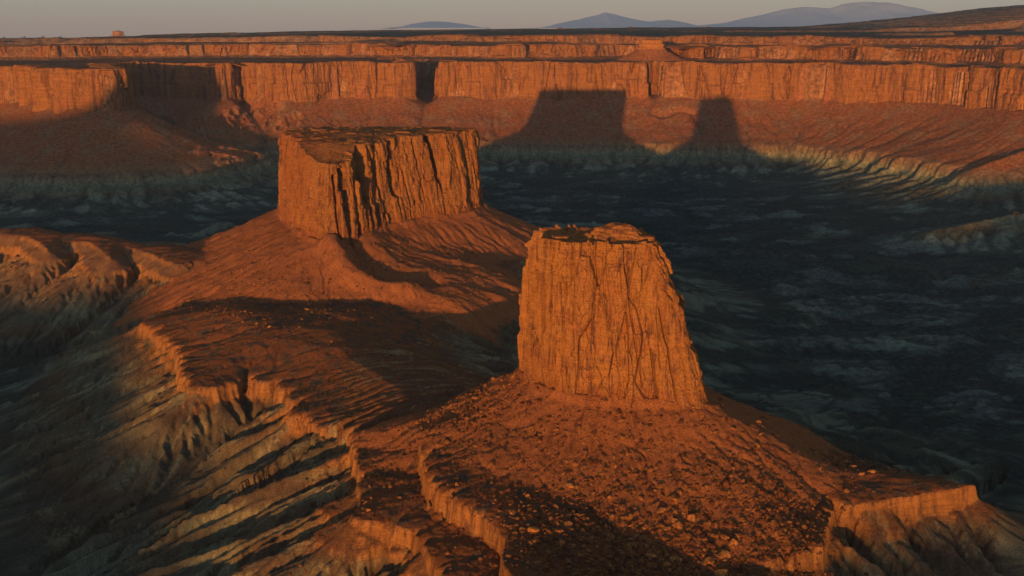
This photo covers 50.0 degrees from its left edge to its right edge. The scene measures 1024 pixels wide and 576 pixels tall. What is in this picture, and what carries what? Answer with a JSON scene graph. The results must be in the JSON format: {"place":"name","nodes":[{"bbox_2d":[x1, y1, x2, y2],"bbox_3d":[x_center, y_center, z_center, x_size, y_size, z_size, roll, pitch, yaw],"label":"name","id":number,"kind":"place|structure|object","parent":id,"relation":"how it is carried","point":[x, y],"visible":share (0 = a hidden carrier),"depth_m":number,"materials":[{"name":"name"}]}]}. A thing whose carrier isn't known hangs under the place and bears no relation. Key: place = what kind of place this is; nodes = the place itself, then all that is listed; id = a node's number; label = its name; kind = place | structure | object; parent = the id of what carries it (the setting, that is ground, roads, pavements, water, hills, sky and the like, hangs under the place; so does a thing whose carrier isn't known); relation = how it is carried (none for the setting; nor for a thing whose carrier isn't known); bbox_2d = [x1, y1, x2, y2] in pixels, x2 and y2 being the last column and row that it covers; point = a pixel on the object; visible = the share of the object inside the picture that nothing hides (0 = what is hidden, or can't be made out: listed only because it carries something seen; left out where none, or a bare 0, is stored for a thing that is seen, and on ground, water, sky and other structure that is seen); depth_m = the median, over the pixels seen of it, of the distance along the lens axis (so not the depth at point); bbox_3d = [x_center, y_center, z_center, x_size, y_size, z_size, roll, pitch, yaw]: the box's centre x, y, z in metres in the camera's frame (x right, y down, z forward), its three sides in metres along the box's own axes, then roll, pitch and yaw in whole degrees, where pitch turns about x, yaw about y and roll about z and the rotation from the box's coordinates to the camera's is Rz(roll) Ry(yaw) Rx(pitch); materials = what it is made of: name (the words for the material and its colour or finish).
{"place":"outdoors","nodes":[
{"label":"outdoors","id":0,"kind":"place"},
{"bbox_2d":[387,21,489,28],"bbox_3d":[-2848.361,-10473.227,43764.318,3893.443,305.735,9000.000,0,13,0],"label":"mountain","id":1,"kind":"structure","parent":0,"point":[432,24],"depth_m":41733.43,"materials":[{"name":"grey stone"}]},
{"bbox_2d":[0,227,1023,575],"bbox_3d":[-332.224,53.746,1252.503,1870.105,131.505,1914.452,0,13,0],"label":"bench","id":2,"kind":"object","parent":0,"point":[68,361],"visible":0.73,"depth_m":972.67,"materials":[{"name":"brown stone"}]},
{"bbox_2d":[113,126,541,346],"bbox_3d":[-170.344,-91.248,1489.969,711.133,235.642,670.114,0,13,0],"label":"butte","id":3,"kind":"object","parent":2,"relation":"on","point":[351,188],"visible":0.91,"depth_m":1378.29,"materials":[{"name":"stone"}]},
{"bbox_2d":[163,210,521,374],"bbox_3d":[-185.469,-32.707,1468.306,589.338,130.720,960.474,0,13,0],"label":"rubble","id":4,"kind":"object","parent":3,"relation":"on","point":[329,305],"visible":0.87,"depth_m":1247.58,"materials":[{"name":"brown stone"}]},
{"bbox_2d":[160,366,498,575],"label":"rock ledge","id":5,"kind":"object","parent":2,"relation":"on","point":[376,558],"visible":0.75,"depth_m":776.61,"materials":[{"name":"stone"}]},
{"bbox_2d":[232,378,889,575],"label":"rubble","id":6,"kind":"object","parent":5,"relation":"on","point":[435,457],"visible":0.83,"depth_m":774.45,"materials":[{"name":"brown stone"}]},
{"bbox_2d":[53,240,936,568],"bbox_3d":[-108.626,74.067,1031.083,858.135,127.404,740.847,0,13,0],"label":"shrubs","id":7,"kind":"object","parent":2,"relation":"on","point":[373,406],"visible":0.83,"depth_m":962.13,"materials":[{"name":"plant"}]},
{"bbox_2d":[509,510,515,514],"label":"boulder","id":8,"kind":"object","parent":2,"relation":"on","point":[512,512],"visible":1,"depth_m":653.74,"materials":[{"name":"brown stone"}]},
{"bbox_2d":[417,444,626,575],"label":"rock ledge","id":9,"kind":"object","parent":2,"relation":"on","point":[457,513],"visible":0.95,"depth_m":673.98,"materials":[{"name":"stone"}]},
{"bbox_2d":[527,526,539,532],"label":"boulder","id":10,"kind":"object","parent":2,"relation":"on","point":[534,529],"visible":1,"depth_m":634.42,"materials":[{"name":"orange stone"}]},
{"bbox_2d":[555,528,563,533],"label":"boulder","id":11,"kind":"object","parent":2,"relation":"on","point":[559,530],"visible":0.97,"depth_m":637.03,"materials":[{"name":"brown stone"}]},
{"bbox_2d":[557,540,565,545],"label":"boulder","id":12,"kind":"object","parent":2,"relation":"on","point":[561,542],"visible":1,"depth_m":624.78,"materials":[{"name":"brown stone"}]},
{"bbox_2d":[562,521,572,526],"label":"boulder","id":13,"kind":"object","parent":2,"relation":"on","point":[568,523],"visible":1,"depth_m":645.85,"materials":[{"name":"brown stone"}]},
{"bbox_2d":[348,222,858,572],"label":"butte","id":14,"kind":"object","parent":2,"relation":"on","point":[602,309],"visible":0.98,"depth_m":743.78,"materials":[{"name":"stone"}]},
{"bbox_2d":[565,482,574,487],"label":"boulder","id":15,"kind":"object","parent":14,"relation":"on","point":[569,484],"visible":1,"depth_m":686.69,"materials":[{"name":"brown stone"}]},
{"bbox_2d":[620,515,628,519],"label":"boulder","id":16,"kind":"object","parent":14,"relation":"on","point":[624,517],"visible":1,"depth_m":656.92,"materials":[{"name":"brown stone"}]},
{"bbox_2d":[357,370,911,575],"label":"rubble","id":17,"kind":"object","parent":14,"relation":"on","point":[684,566],"visible":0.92,"depth_m":661.92,"materials":[{"name":"brown stone"}]},
{"bbox_2d":[646,553,656,557],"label":"boulder","id":18,"kind":"object","parent":14,"relation":"on","point":[651,554],"visible":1,"depth_m":627.96,"materials":[{"name":"brown stone"}]},
{"bbox_2d":[656,507,665,512],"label":"boulder","id":19,"kind":"object","parent":14,"relation":"on","point":[661,510],"visible":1,"depth_m":664.98,"materials":[{"name":"brown stone"}]},
{"bbox_2d":[662,526,670,530],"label":"boulder","id":20,"kind":"object","parent":14,"relation":"on","point":[665,528],"visible":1,"depth_m":651.79,"materials":[{"name":"brown stone"}]},
{"bbox_2d":[667,494,679,501],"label":"boulder","id":21,"kind":"object","parent":14,"relation":"on","point":[674,497],"visible":1,"depth_m":674.05,"materials":[{"name":"brown stone"}]},
{"bbox_2d":[670,555,682,563],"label":"boulder","id":22,"kind":"object","parent":14,"relation":"on","point":[673,558],"visible":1,"depth_m":627.28,"materials":[{"name":"brown stone"}]},
{"bbox_2d":[672,518,681,522],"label":"boulder","id":23,"kind":"object","parent":14,"relation":"on","point":[674,520],"visible":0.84,"depth_m":656.89,"materials":[{"name":"brown stone"}]},
{"bbox_2d":[673,521,683,529],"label":"boulder","id":24,"kind":"object","parent":14,"relation":"on","point":[678,525],"visible":1,"depth_m":652.12,"materials":[{"name":"brown stone"}]},
{"bbox_2d":[687,514,695,521],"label":"boulder","id":25,"kind":"object","parent":14,"relation":"on","point":[691,517],"visible":1,"depth_m":657.24,"materials":[{"name":"brown stone"}]},
{"bbox_2d":[705,556,714,564],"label":"boulder","id":26,"kind":"object","parent":14,"relation":"on","point":[710,560],"visible":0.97,"depth_m":623.13,"materials":[{"name":"orange stone"}]},
{"bbox_2d":[718,549,729,558],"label":"boulder","id":27,"kind":"object","parent":14,"relation":"on","point":[723,553],"visible":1,"depth_m":631.27,"materials":[{"name":"orange stone"}]},
{"bbox_2d":[720,534,729,539],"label":"boulder","id":28,"kind":"object","parent":14,"relation":"on","point":[724,536],"visible":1,"depth_m":644.69,"materials":[{"name":"brown stone"}]},
{"bbox_2d":[728,538,738,546],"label":"boulder","id":29,"kind":"object","parent":14,"relation":"on","point":[732,541],"visible":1,"depth_m":639.51,"materials":[{"name":"orange stone"}]},
{"bbox_2d":[605,533,614,540],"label":"boulder","id":30,"kind":"object","parent":2,"relation":"on","point":[611,536],"visible":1,"depth_m":639.58,"materials":[{"name":"brown stone"}]},
{"bbox_2d":[341,369,921,574],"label":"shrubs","id":31,"kind":"object","parent":2,"relation":"on","point":[559,480],"visible":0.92,"depth_m":711.62,"materials":[{"name":"plant"}]},
{"bbox_2d":[662,561,671,565],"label":"boulder","id":32,"kind":"object","parent":2,"relation":"on","point":[665,563],"visible":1,"depth_m":621.79,"materials":[{"name":"brown stone"}]},
{"bbox_2d":[714,569,727,575],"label":"boulder","id":33,"kind":"object","parent":2,"relation":"on","point":[721,572],"visible":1,"depth_m":614.92,"materials":[{"name":"brown stone"}]},
{"bbox_2d":[757,430,1002,575],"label":"rock ledge","id":34,"kind":"object","parent":2,"relation":"on","point":[858,534],"visible":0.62,"depth_m":710.51,"materials":[{"name":"stone"}]},
{"bbox_2d":[0,66,1023,255],"bbox_3d":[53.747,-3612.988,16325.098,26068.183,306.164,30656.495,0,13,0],"label":"canyon slope","id":35,"kind":"structure","parent":0,"point":[151,161],"depth_m":2894.86,"materials":[{"name":"brown stone"}]},
{"bbox_2d":[0,37,1023,482],"bbox_3d":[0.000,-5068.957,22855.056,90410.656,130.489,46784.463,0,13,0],"label":"canyon floor","id":36,"kind":"structure","parent":0,"point":[926,335],"depth_m":1775.50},
{"bbox_2d":[0,57,1023,113],"bbox_3d":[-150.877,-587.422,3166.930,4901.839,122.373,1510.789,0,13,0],"label":"canyon wall","id":37,"kind":"structure","parent":0,"point":[311,82],"depth_m":3349.86,"materials":[{"name":"stone"}]},
{"bbox_2d":[0,5,1023,110],"bbox_3d":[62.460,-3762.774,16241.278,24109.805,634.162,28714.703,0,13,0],"label":"plateau","id":38,"kind":"structure","parent":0,"point":[1005,20],"depth_m":4121.48,"materials":[{"name":"orange stone"}]},
{"bbox_2d":[111,31,125,35],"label":"rock outcrop","id":39,"kind":"object","parent":38,"relation":"on","point":[117,33],"visible":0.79,"depth_m":7766.63,"materials":[{"name":"orange stone"}]},
{"bbox_2d":[616,39,684,60],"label":"butte","id":40,"kind":"object","parent":38,"relation":"on","point":[651,50],"visible":1,"depth_m":3728.58,"materials":[{"name":"stone"}]},
{"bbox_2d":[318,34,1023,44],"bbox_3d":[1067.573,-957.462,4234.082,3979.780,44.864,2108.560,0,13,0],"label":"highest canyon wall","id":41,"kind":"structure","parent":38,"relation":"on","point":[612,39],"depth_m":4175.86,"materials":[{"name":"stone"}]},
{"bbox_2d":[0,42,1023,63],"bbox_3d":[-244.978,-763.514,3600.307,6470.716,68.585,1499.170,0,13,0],"label":"canyon wall","id":42,"kind":"structure","parent":0,"point":[1006,55],"depth_m":3909.05,"materials":[{"name":"stone"}]},
{"bbox_2d":[0,0,1023,37],"label":"sky","id":43,"kind":"structure","parent":0,"point":[18,18],"materials":[{"name":"grey"}]},
{"bbox_2d":[535,12,704,28],"bbox_3d":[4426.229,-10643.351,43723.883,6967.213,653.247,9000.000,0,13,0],"label":"mountain","id":44,"kind":"structure","parent":0,"point":[606,20],"depth_m":41695.62,"materials":[{"name":"grey stone"}]},
{"bbox_2d":[699,2,937,26],"bbox_3d":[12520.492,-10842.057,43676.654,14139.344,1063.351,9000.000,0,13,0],"label":"mountain","id":45,"kind":"structure","parent":0,"point":[841,13],"depth_m":42326.35,"materials":[{"name":"grey stone"}]}
]}

